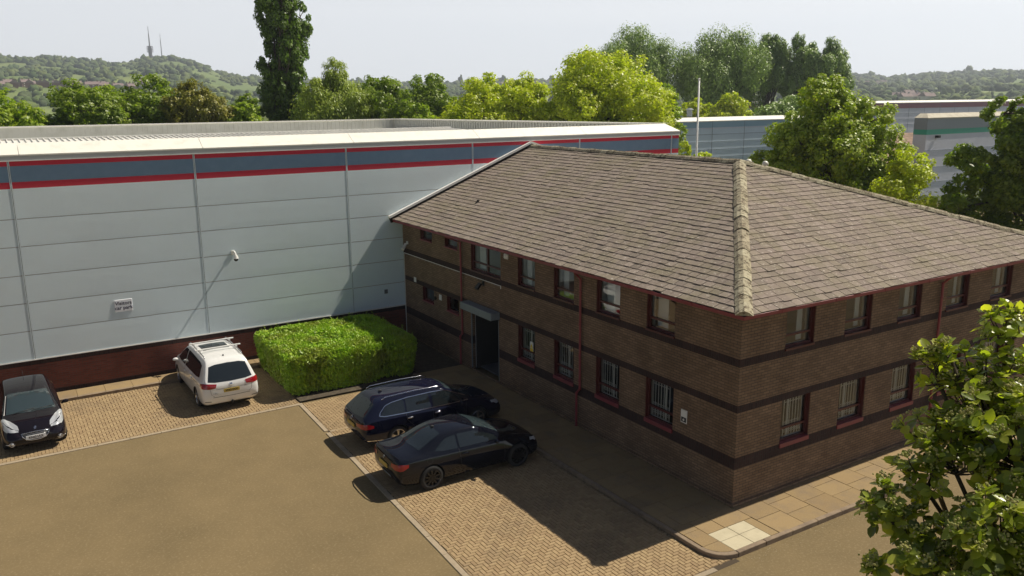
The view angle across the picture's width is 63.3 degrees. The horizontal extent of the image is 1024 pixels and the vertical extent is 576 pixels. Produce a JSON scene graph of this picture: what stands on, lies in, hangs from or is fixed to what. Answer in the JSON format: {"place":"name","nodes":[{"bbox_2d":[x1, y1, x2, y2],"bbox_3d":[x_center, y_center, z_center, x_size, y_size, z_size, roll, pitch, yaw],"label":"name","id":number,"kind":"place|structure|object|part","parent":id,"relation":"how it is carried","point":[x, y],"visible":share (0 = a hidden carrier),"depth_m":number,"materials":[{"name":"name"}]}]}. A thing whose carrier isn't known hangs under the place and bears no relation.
{"place":"outdoors","nodes":[
{"label":"outdoors","id":0,"kind":"place"},
{"bbox_2d":[56,79,64,86],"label":"terraced house","id":1,"kind":"structure","parent":0,"point":[58,83],"depth_m":812.67,"materials":[{"name":"brick"}]},
{"bbox_2d":[99,81,108,86],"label":"terraced house","id":2,"kind":"structure","parent":0,"point":[101,84],"depth_m":822.56,"materials":[{"name":"brick"}]},
{"bbox_2d":[0,368,299,463],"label":"block paving","id":3,"kind":"structure","parent":0,"point":[111,417],"depth_m":27.73,"materials":[{"name":"beige brick"}]},
{"bbox_2d":[0,373,68,449],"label":"hatchback","id":4,"kind":"object","parent":3,"relation":"on","point":[31,411],"visible":1,"depth_m":25.17,"materials":[{"name":"black paint"}]},
{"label":"side window","id":5,"kind":"part","parent":4,"relation":"part of","materials":[{"name":"black glass"}]},
{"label":"side window","id":6,"kind":"part","parent":4,"relation":"part of","materials":[{"name":"black glass"}]},
{"bbox_2d":[173,337,257,406],"bbox_3d":[-10.680,2.749,29.672,2.316,1.850,4.968,-9,15,-32],"label":"people carrier","id":7,"kind":"object","parent":3,"relation":"on","point":[212,372],"visible":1,"depth_m":28.01,"materials":[{"name":"white paint"}]},
{"bbox_2d":[179,348,188,363],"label":"side window","id":8,"kind":"structure","parent":7,"relation":"in","point":[183,356],"depth_m":29.73,"materials":[{"name":"black glass"}]},
{"bbox_2d":[186,351,201,376],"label":"side window","id":9,"kind":"structure","parent":7,"relation":"in","point":[192,362],"depth_m":28.54,"materials":[{"name":"black glass"}]},
{"bbox_2d":[208,361,251,382],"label":"rear window","id":10,"kind":"structure","parent":7,"relation":"in","point":[227,371],"depth_m":27.77,"materials":[{"name":"black glass"}]},
{"bbox_2d":[57,358,260,398],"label":"pavement","id":11,"kind":"structure","parent":0,"point":[109,386],"depth_m":30.19,"materials":[{"name":"beige concrete"}]},
{"bbox_2d":[266,341,460,400],"bbox_3d":[-5.964,2.953,32.489,6.600,0.035,5.550,-8,15,-31],"label":"soil bed","id":12,"kind":"object","parent":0,"point":[427,358],"visible":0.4,"depth_m":31.65,"materials":[{"name":"brown soil"}]},
{"bbox_2d":[253,311,417,395],"bbox_3d":[-6.748,2.363,31.692,5.231,1.780,4.789,-8,15,-31],"label":"hedge","id":13,"kind":"object","parent":12,"relation":"on","point":[298,359],"visible":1,"depth_m":30.32,"materials":[{"name":"green plant"}]},
{"bbox_2d":[0,204,1022,575],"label":"car park","id":14,"kind":"structure","parent":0,"point":[298,490],"depth_m":20.71,"materials":[{"name":"brown asphalt"}]},
{"bbox_2d":[0,119,679,391],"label":"warehouse","id":15,"kind":"structure","parent":14,"relation":"on","point":[157,223],"depth_m":31.56,"materials":[{"name":"grey metal"}]},
{"bbox_2d":[114,298,132,311],"bbox_3d":[-14.069,0.628,30.091,0.611,0.450,0.019,-8,15,-31],"label":"wall sign","id":16,"kind":"object","parent":15,"relation":"attached to","point":[121,305],"visible":1,"depth_m":30.08,"materials":[{"name":"white metal"}]},
{"bbox_2d":[231,250,238,260],"bbox_3d":[-10.568,-1.227,31.659,0.199,0.383,0.494,-8,15,-31],"label":"dome camera","id":17,"kind":"object","parent":15,"relation":"attached to","point":[235,258],"visible":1,"depth_m":31.52,"materials":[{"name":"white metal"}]},
{"bbox_2d":[0,403,717,575],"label":"edging strip","id":18,"kind":"object","parent":14,"relation":"on","point":[424,533],"visible":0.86,"depth_m":24.00,"materials":[{"name":"concrete"}]},
{"bbox_2d":[27,382,948,575],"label":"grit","id":19,"kind":"object","parent":14,"relation":"on","point":[569,474],"visible":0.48,"depth_m":20.71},
{"bbox_2d":[59,365,1016,559],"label":"kerb","id":20,"kind":"structure","parent":14,"relation":"on","point":[767,541],"depth_m":20.44,"materials":[{"name":"concrete"}]},
{"bbox_2d":[539,45,676,127],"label":"lime tree","id":21,"kind":"object","parent":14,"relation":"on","point":[616,91],"visible":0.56,"depth_m":70.68,"materials":[{"name":"green plant"}]},
{"bbox_2d":[658,83,687,154],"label":"broadleaf tree","id":22,"kind":"object","parent":14,"relation":"on","point":[677,115],"visible":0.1,"depth_m":77.39,"materials":[{"name":"green plant"}]},
{"bbox_2d":[678,138,691,155],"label":"shrub","id":23,"kind":"object","parent":14,"relation":"on","point":[686,146],"visible":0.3,"depth_m":48.20,"materials":[{"name":"green plant"}]},
{"bbox_2d":[695,78,699,155],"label":"flagpole","id":24,"kind":"object","parent":14,"relation":"on","point":[696,152],"visible":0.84,"depth_m":43.89,"materials":[{"name":"white metal"}]},
{"bbox_2d":[693,152,711,160],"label":"shrub","id":25,"kind":"object","parent":14,"relation":"on","point":[704,154],"visible":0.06,"depth_m":46.50,"materials":[{"name":"green plant"}]},
{"bbox_2d":[388,141,1023,507],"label":"office building","id":26,"kind":"structure","parent":14,"relation":"on","point":[766,327],"depth_m":24.44,"materials":[{"name":"brown brick"}]},
{"bbox_2d":[420,230,431,242],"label":"window","id":27,"kind":"structure","parent":26,"relation":"in","point":[423,238],"depth_m":33.96,"materials":[{"name":"red wood"}]},
{"bbox_2d":[422,286,433,304],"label":"window","id":28,"kind":"structure","parent":26,"relation":"in","point":[425,299],"depth_m":34.53,"materials":[{"name":"red wood"}]},
{"bbox_2d":[444,238,456,250],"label":"window","id":29,"kind":"structure","parent":26,"relation":"in","point":[447,245],"depth_m":32.19,"materials":[{"name":"red wood"}]},
{"bbox_2d":[446,296,458,315],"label":"window","id":30,"kind":"structure","parent":26,"relation":"in","point":[449,309],"depth_m":32.75,"materials":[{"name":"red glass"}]},
{"bbox_2d":[475,281,483,289],"bbox_3d":[-1.176,-0.091,30.038,0.331,0.279,0.200,-8,15,-31],"label":"floodlight","id":31,"kind":"object","parent":26,"relation":"attached to","point":[477,286],"visible":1,"depth_m":29.98,"materials":[{"name":"black plastic"}]},
{"bbox_2d":[470,244,500,280],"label":"window","id":32,"kind":"structure","parent":26,"relation":"in","point":[484,262],"depth_m":30.45,"materials":[{"name":"red glass"}]},
{"bbox_2d":[476,315,530,367],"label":"door","id":33,"kind":"structure","parent":26,"relation":"in","point":[487,351],"depth_m":31.73,"materials":[{"name":"blue glass"}]},
{"bbox_2d":[517,257,534,291],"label":"window","id":34,"kind":"structure","parent":26,"relation":"in","point":[520,260],"depth_m":27.99,"materials":[{"name":"red glass"}]},
{"bbox_2d":[517,325,534,368],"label":"window","id":35,"kind":"structure","parent":26,"relation":"in","point":[530,362],"depth_m":28.48,"materials":[{"name":"red glass"}]},
{"bbox_2d":[553,267,573,304],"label":"window","id":36,"kind":"structure","parent":26,"relation":"in","point":[567,291],"depth_m":26.24,"materials":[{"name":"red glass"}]},
{"bbox_2d":[553,340,573,386],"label":"window","id":37,"kind":"structure","parent":26,"relation":"in","point":[560,376],"depth_m":26.67,"materials":[{"name":"red glass"}]},
{"bbox_2d":[594,357,619,407],"bbox_3d":[2.900,2.767,24.617,0.270,1.287,1.110,-8,15,-31],"label":"window","id":38,"kind":"structure","parent":26,"relation":"in","point":[603,396],"depth_m":24.84,"materials":[{"name":"red glass"}]},
{"bbox_2d":[595,279,620,320],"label":"window","id":39,"kind":"structure","parent":26,"relation":"in","point":[611,290],"depth_m":24.41,"materials":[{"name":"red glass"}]},
{"bbox_2d":[644,377,673,433],"bbox_3d":[4.101,3.178,22.765,0.270,1.287,1.120,-8,15,-31],"label":"window","id":40,"kind":"structure","parent":26,"relation":"in","point":[653,419],"depth_m":22.98,"materials":[{"name":"red glass"}]},
{"bbox_2d":[645,294,675,338],"bbox_3d":[4.112,0.705,22.272,0.395,1.047,1.120,-8,15,-31],"label":"window","id":41,"kind":"structure","parent":26,"relation":"in","point":[663,309],"depth_m":22.57,"materials":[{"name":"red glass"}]},
{"bbox_2d":[681,409,687,423],"bbox_3d":[4.530,3.387,21.889,0.031,0.360,0.220,-8,15,-31],"label":"wall sign","id":42,"kind":"object","parent":26,"relation":"attached to","point":[683,416],"visible":1,"depth_m":21.88,"materials":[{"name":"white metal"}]},
{"bbox_2d":[779,392,810,447],"bbox_3d":[7.291,3.409,21.635,1.120,1.287,0.270,-8,15,-31],"label":"window","id":43,"kind":"structure","parent":26,"relation":"in","point":[786,440],"depth_m":21.79,"materials":[{"name":"red glass"}]},
{"bbox_2d":[785,306,815,350],"bbox_3d":[7.213,0.963,21.117,1.100,1.067,0.395,-8,15,-31],"label":"window","id":44,"kind":"structure","parent":26,"relation":"in","point":[812,310],"depth_m":21.30,"materials":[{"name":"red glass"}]},
{"bbox_2d":[836,377,865,428],"bbox_3d":[9.239,3.120,22.834,1.130,1.287,0.270,-8,15,-31],"label":"window","id":45,"kind":"structure","parent":26,"relation":"in","point":[853,418],"depth_m":23.00,"materials":[{"name":"red glass"}]},
{"bbox_2d":[844,294,872,336],"bbox_3d":[9.186,0.671,22.331,1.130,1.067,0.395,-8,15,-31],"label":"window","id":46,"kind":"structure","parent":26,"relation":"in","point":[869,298],"depth_m":22.52,"materials":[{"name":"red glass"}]},
{"bbox_2d":[889,362,915,411],"bbox_3d":[11.221,2.827,24.053,1.120,1.287,0.270,-8,15,-31],"label":"window","id":47,"kind":"structure","parent":26,"relation":"in","point":[904,401],"depth_m":24.22,"materials":[{"name":"red glass"}]},
{"bbox_2d":[897,284,922,323],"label":"window","id":48,"kind":"structure","parent":26,"relation":"in","point":[917,305],"depth_m":23.72,"materials":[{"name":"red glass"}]},
{"bbox_2d":[936,353,960,395],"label":"window","id":49,"kind":"structure","parent":26,"relation":"in","point":[938,393],"depth_m":25.39,"materials":[{"name":"red glass"}]},
{"bbox_2d":[945,274,969,311],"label":"window","id":50,"kind":"structure","parent":26,"relation":"in","point":[963,304],"depth_m":24.97,"materials":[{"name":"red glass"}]},
{"bbox_2d":[983,338,1003,377],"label":"window","id":51,"kind":"structure","parent":26,"relation":"in","point":[986,343],"depth_m":26.75,"materials":[{"name":"red glass"}]},
{"bbox_2d":[990,265,1013,300],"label":"window","id":52,"kind":"structure","parent":26,"relation":"in","point":[1006,293],"depth_m":26.23,"materials":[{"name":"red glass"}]},
{"bbox_2d":[747,73,912,192],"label":"maple tree","id":53,"kind":"object","parent":14,"relation":"on","point":[806,144],"visible":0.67,"depth_m":44.68,"materials":[{"name":"green plant"}]},
{"bbox_2d":[867,146,950,209],"bbox_3d":[18.511,-2.669,39.149,4.751,7.873,4.478,-8,15,-31],"label":"tree","id":54,"kind":"object","parent":14,"relation":"on","point":[905,176],"visible":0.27,"depth_m":38.04,"materials":[{"name":"green plant"}]},
{"bbox_2d":[854,298,1023,575],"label":"whitebeam tree","id":55,"kind":"object","parent":14,"relation":"on","point":[978,440],"visible":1,"depth_m":5.42,"materials":[{"name":"green plant"}]},
{"bbox_2d":[928,95,1023,230],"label":"broadleaf tree","id":56,"kind":"object","parent":14,"relation":"on","point":[998,180],"visible":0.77,"depth_m":37.37,"materials":[{"name":"green plant"}]},
{"bbox_2d":[0,60,1023,115],"bbox_3d":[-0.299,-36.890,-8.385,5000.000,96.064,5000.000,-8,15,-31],"label":"hills","id":57,"kind":"structure","parent":0,"point":[216,84],"depth_m":1146.00,"materials":[{"name":"green plant"}]},
{"bbox_2d":[2,78,11,82],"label":"terraced house","id":58,"kind":"structure","parent":57,"relation":"on","point":[7,80],"depth_m":837.49,"materials":[{"name":"brick"}]},
{"bbox_2d":[9,79,17,87],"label":"terraced house","id":59,"kind":"structure","parent":57,"relation":"on","point":[14,83],"depth_m":784.83,"materials":[{"name":"brick"}]},
{"bbox_2d":[20,78,30,86],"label":"terraced house","id":60,"kind":"structure","parent":57,"relation":"on","point":[22,81],"depth_m":823.13,"materials":[{"name":"brick"}]},
{"bbox_2d":[24,78,33,87],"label":"terraced house","id":61,"kind":"structure","parent":57,"relation":"on","point":[28,82],"depth_m":798.04,"materials":[{"name":"brick"}]},
{"bbox_2d":[40,78,48,87],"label":"terraced house","id":62,"kind":"structure","parent":57,"relation":"on","point":[44,83],"depth_m":813.97,"materials":[{"name":"brick"}]},
{"bbox_2d":[85,80,95,87],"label":"terraced house","id":63,"kind":"structure","parent":57,"relation":"on","point":[91,84],"depth_m":808.11,"materials":[{"name":"brick"}]},
{"bbox_2d":[127,82,136,88],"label":"terraced house","id":64,"kind":"structure","parent":57,"relation":"on","point":[129,84],"depth_m":840.87,"materials":[{"name":"brick"}]},
{"bbox_2d":[147,26,152,57],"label":"mast","id":65,"kind":"object","parent":57,"relation":"on","point":[149,50],"visible":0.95,"depth_m":1621.99,"materials":[{"name":"metal"}]},
{"bbox_2d":[0,53,1023,123],"bbox_3d":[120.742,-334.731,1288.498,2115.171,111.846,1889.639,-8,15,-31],"label":"woodland","id":66,"kind":"object","parent":57,"relation":"on","point":[953,84],"visible":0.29,"depth_m":1108.93,"materials":[{"name":"green plant"}]},
{"bbox_2d":[898,92,913,100],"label":"terraced house","id":67,"kind":"structure","parent":57,"relation":"on","point":[908,96],"depth_m":675.52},
{"bbox_2d":[903,89,914,92],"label":"terraced house","id":68,"kind":"structure","parent":57,"relation":"on","point":[907,91],"depth_m":756.69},
{"bbox_2d":[911,91,920,98],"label":"terraced house","id":69,"kind":"structure","parent":57,"relation":"on","point":[915,94],"depth_m":690.18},
{"bbox_2d":[920,91,935,99],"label":"terraced house","id":70,"kind":"structure","parent":57,"relation":"on","point":[926,96],"depth_m":668.42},
{"bbox_2d":[0,0,1023,81],"label":"sky","id":71,"kind":"structure","parent":0,"point":[398,39],"materials":[{"name":"white"}]},
{"bbox_2d":[303,392,739,575],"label":"block paving","id":72,"kind":"structure","parent":0,"point":[535,514],"depth_m":20.27,"materials":[{"name":"beige brick"}]},
{"bbox_2d":[344,376,499,442],"bbox_3d":[-2.761,3.655,26.059,4.858,1.559,2.216,-8,15,-31],"label":"estate car","id":73,"kind":"object","parent":72,"relation":"on","point":[379,413],"visible":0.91,"depth_m":25.13,"materials":[{"name":"blue paint"}]},
{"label":"rear window","id":74,"kind":"part","parent":73,"relation":"part of","materials":[{"name":"grey glass"}]},
{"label":"side window","id":75,"kind":"part","parent":73,"relation":"part of","materials":[{"name":"black glass"}]},
{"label":"side window","id":76,"kind":"part","parent":73,"relation":"part of","materials":[{"name":"black glass"}]},
{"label":"side window","id":77,"kind":"part","parent":73,"relation":"part of","materials":[{"name":"black glass"}]},
{"bbox_2d":[374,414,536,489],"bbox_3d":[-1.517,4.346,23.300,4.518,1.415,2.215,-8,15,-30],"label":"coupe","id":78,"kind":"object","parent":72,"relation":"on","point":[430,454],"visible":1,"depth_m":22.53,"materials":[{"name":"black paint"}]},
{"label":"rear window","id":79,"kind":"part","parent":78,"relation":"part of","materials":[{"name":"black glass"}]},
{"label":"side window","id":80,"kind":"part","parent":78,"relation":"part of","materials":[{"name":"black glass"}]},
{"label":"side window","id":81,"kind":"part","parent":78,"relation":"part of","materials":[{"name":"black glass"}]},
{"bbox_2d":[417,340,733,549],"bbox_3d":[0.040,4.115,27.149,2.222,0.140,19.187,-8,15,-31],"label":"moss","id":82,"kind":"object","parent":72,"relation":"on","point":[599,437],"visible":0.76,"depth_m":23.28,"materials":[{"name":"green plant"}]},
{"bbox_2d":[417,364,1019,553],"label":"pavement","id":83,"kind":"structure","parent":0,"point":[698,517],"depth_m":21.96,"materials":[{"name":"beige concrete"}]},
{"bbox_2d":[913,191,1023,211],"bbox_3d":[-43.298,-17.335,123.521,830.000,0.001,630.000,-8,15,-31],"label":"estate ground","id":84,"kind":"structure","parent":0,"point":[938,198],"depth_m":84.82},
{"bbox_2d":[0,87,49,126],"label":"broadleaf tree","id":85,"kind":"object","parent":84,"relation":"on","point":[28,115],"visible":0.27,"depth_m":65.29,"materials":[{"name":"green plant"}]},
{"bbox_2d":[39,78,137,125],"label":"broadleaf tree","id":86,"kind":"object","parent":84,"relation":"on","point":[89,106],"visible":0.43,"depth_m":67.99,"materials":[{"name":"green plant"}]},
{"bbox_2d":[95,84,131,115],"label":"broadleaf tree","id":87,"kind":"object","parent":84,"relation":"on","point":[105,87],"visible":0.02,"depth_m":75.24,"materials":[{"name":"green plant"}]},
{"bbox_2d":[99,72,185,123],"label":"broadleaf tree","id":88,"kind":"object","parent":84,"relation":"on","point":[148,103],"visible":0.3,"depth_m":73.44,"materials":[{"name":"green plant"}]},
{"bbox_2d":[157,78,235,122],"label":"birch tree","id":89,"kind":"object","parent":84,"relation":"on","point":[198,106],"visible":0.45,"depth_m":71.96,"materials":[{"name":"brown plant"}]},
{"bbox_2d":[226,101,261,121],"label":"broadleaf tree","id":90,"kind":"object","parent":84,"relation":"on","point":[241,114],"visible":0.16,"depth_m":72.48,"materials":[{"name":"green plant"}]},
{"bbox_2d":[229,93,268,120],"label":"broadleaf tree","id":91,"kind":"object","parent":84,"relation":"on","point":[251,100],"visible":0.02,"depth_m":82.00,"materials":[{"name":"green plant"}]},
{"bbox_2d":[253,0,313,120],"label":"poplar tree","id":92,"kind":"object","parent":84,"relation":"on","point":[285,31],"visible":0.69,"depth_m":77.54,"materials":[{"name":"green plant"}]},
{"bbox_2d":[287,56,376,120],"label":"willow tree","id":93,"kind":"object","parent":84,"relation":"on","point":[340,98],"visible":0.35,"depth_m":74.91,"materials":[{"name":"green plant"}]},
{"bbox_2d":[356,74,433,118],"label":"broadleaf tree","id":94,"kind":"object","parent":84,"relation":"on","point":[386,98],"visible":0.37,"depth_m":76.97,"materials":[{"name":"green plant"}]},
{"bbox_2d":[401,102,437,118],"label":"broadleaf tree","id":95,"kind":"object","parent":84,"relation":"on","point":[409,113],"visible":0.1,"depth_m":76.46,"materials":[{"name":"green plant"}]},
{"bbox_2d":[400,73,462,118],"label":"broadleaf tree","id":96,"kind":"object","parent":84,"relation":"on","point":[433,97],"visible":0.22,"depth_m":81.80,"materials":[{"name":"green plant"}]},
{"bbox_2d":[434,71,536,120],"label":"lime tree","id":97,"kind":"object","parent":84,"relation":"on","point":[473,104],"visible":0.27,"depth_m":72.98,"materials":[{"name":"green plant"}]},
{"bbox_2d":[481,70,565,120],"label":"lime tree","id":98,"kind":"object","parent":84,"relation":"on","point":[532,94],"visible":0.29,"depth_m":73.71,"materials":[{"name":"green plant"}]},
{"bbox_2d":[592,20,683,88],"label":"poplar tree","id":99,"kind":"object","parent":84,"relation":"on","point":[659,63],"visible":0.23,"depth_m":140.12,"materials":[{"name":"green plant"}]},
{"bbox_2d":[681,97,712,117],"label":"bush","id":100,"kind":"object","parent":84,"relation":"on","point":[704,110],"visible":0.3,"depth_m":119.74,"materials":[{"name":"green plant"}]},
{"bbox_2d":[670,21,774,113],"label":"poplar tree","id":101,"kind":"object","parent":84,"relation":"on","point":[730,65],"visible":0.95,"depth_m":137.69,"materials":[{"name":"green plant"}]},
{"bbox_2d":[709,91,753,116],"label":"bush","id":102,"kind":"object","parent":84,"relation":"on","point":[734,105],"visible":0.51,"depth_m":117.63,"materials":[{"name":"green plant"}]},
{"bbox_2d":[675,115,831,161],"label":"warehouse","id":103,"kind":"structure","parent":84,"relation":"on","point":[737,137],"depth_m":103.43,"materials":[{"name":"grey metal"}]},
{"bbox_2d":[685,108,693,116],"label":"roof vent","id":104,"kind":"object","parent":103,"relation":"on","point":[689,112],"visible":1,"depth_m":108.12,"materials":[{"name":"grey metal"}]},
{"bbox_2d":[752,32,797,107],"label":"poplar tree","id":105,"kind":"object","parent":84,"relation":"on","point":[780,56],"visible":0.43,"depth_m":141.62,"materials":[{"name":"green plant"}]},
{"bbox_2d":[753,94,812,115],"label":"bush","id":106,"kind":"object","parent":84,"relation":"on","point":[786,105],"visible":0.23,"depth_m":116.13,"materials":[{"name":"green plant"}]},
{"bbox_2d":[777,31,820,98],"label":"poplar tree","id":107,"kind":"object","parent":84,"relation":"on","point":[799,48],"visible":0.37,"depth_m":140.43,"materials":[{"name":"green plant"}]},
{"bbox_2d":[795,36,855,94],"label":"poplar tree","id":108,"kind":"object","parent":84,"relation":"on","point":[833,58],"visible":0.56,"depth_m":135.91,"materials":[{"name":"green plant"}]},
{"bbox_2d":[746,99,1023,132],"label":"warehouse","id":109,"kind":"structure","parent":84,"relation":"on","point":[908,113],"depth_m":189.94,"materials":[{"name":"grey metal"}]},
{"bbox_2d":[866,132,912,162],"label":"office building","id":110,"kind":"structure","parent":84,"relation":"on","point":[908,137],"depth_m":101.81,"materials":[{"name":"brown tile"}]},
{"bbox_2d":[910,111,1012,197],"bbox_3d":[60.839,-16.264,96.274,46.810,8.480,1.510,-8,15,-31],"label":"warehouse","id":111,"kind":"structure","parent":84,"relation":"on","point":[952,129],"depth_m":85.46,"materials":[{"name":"grey metal"}]}
]}

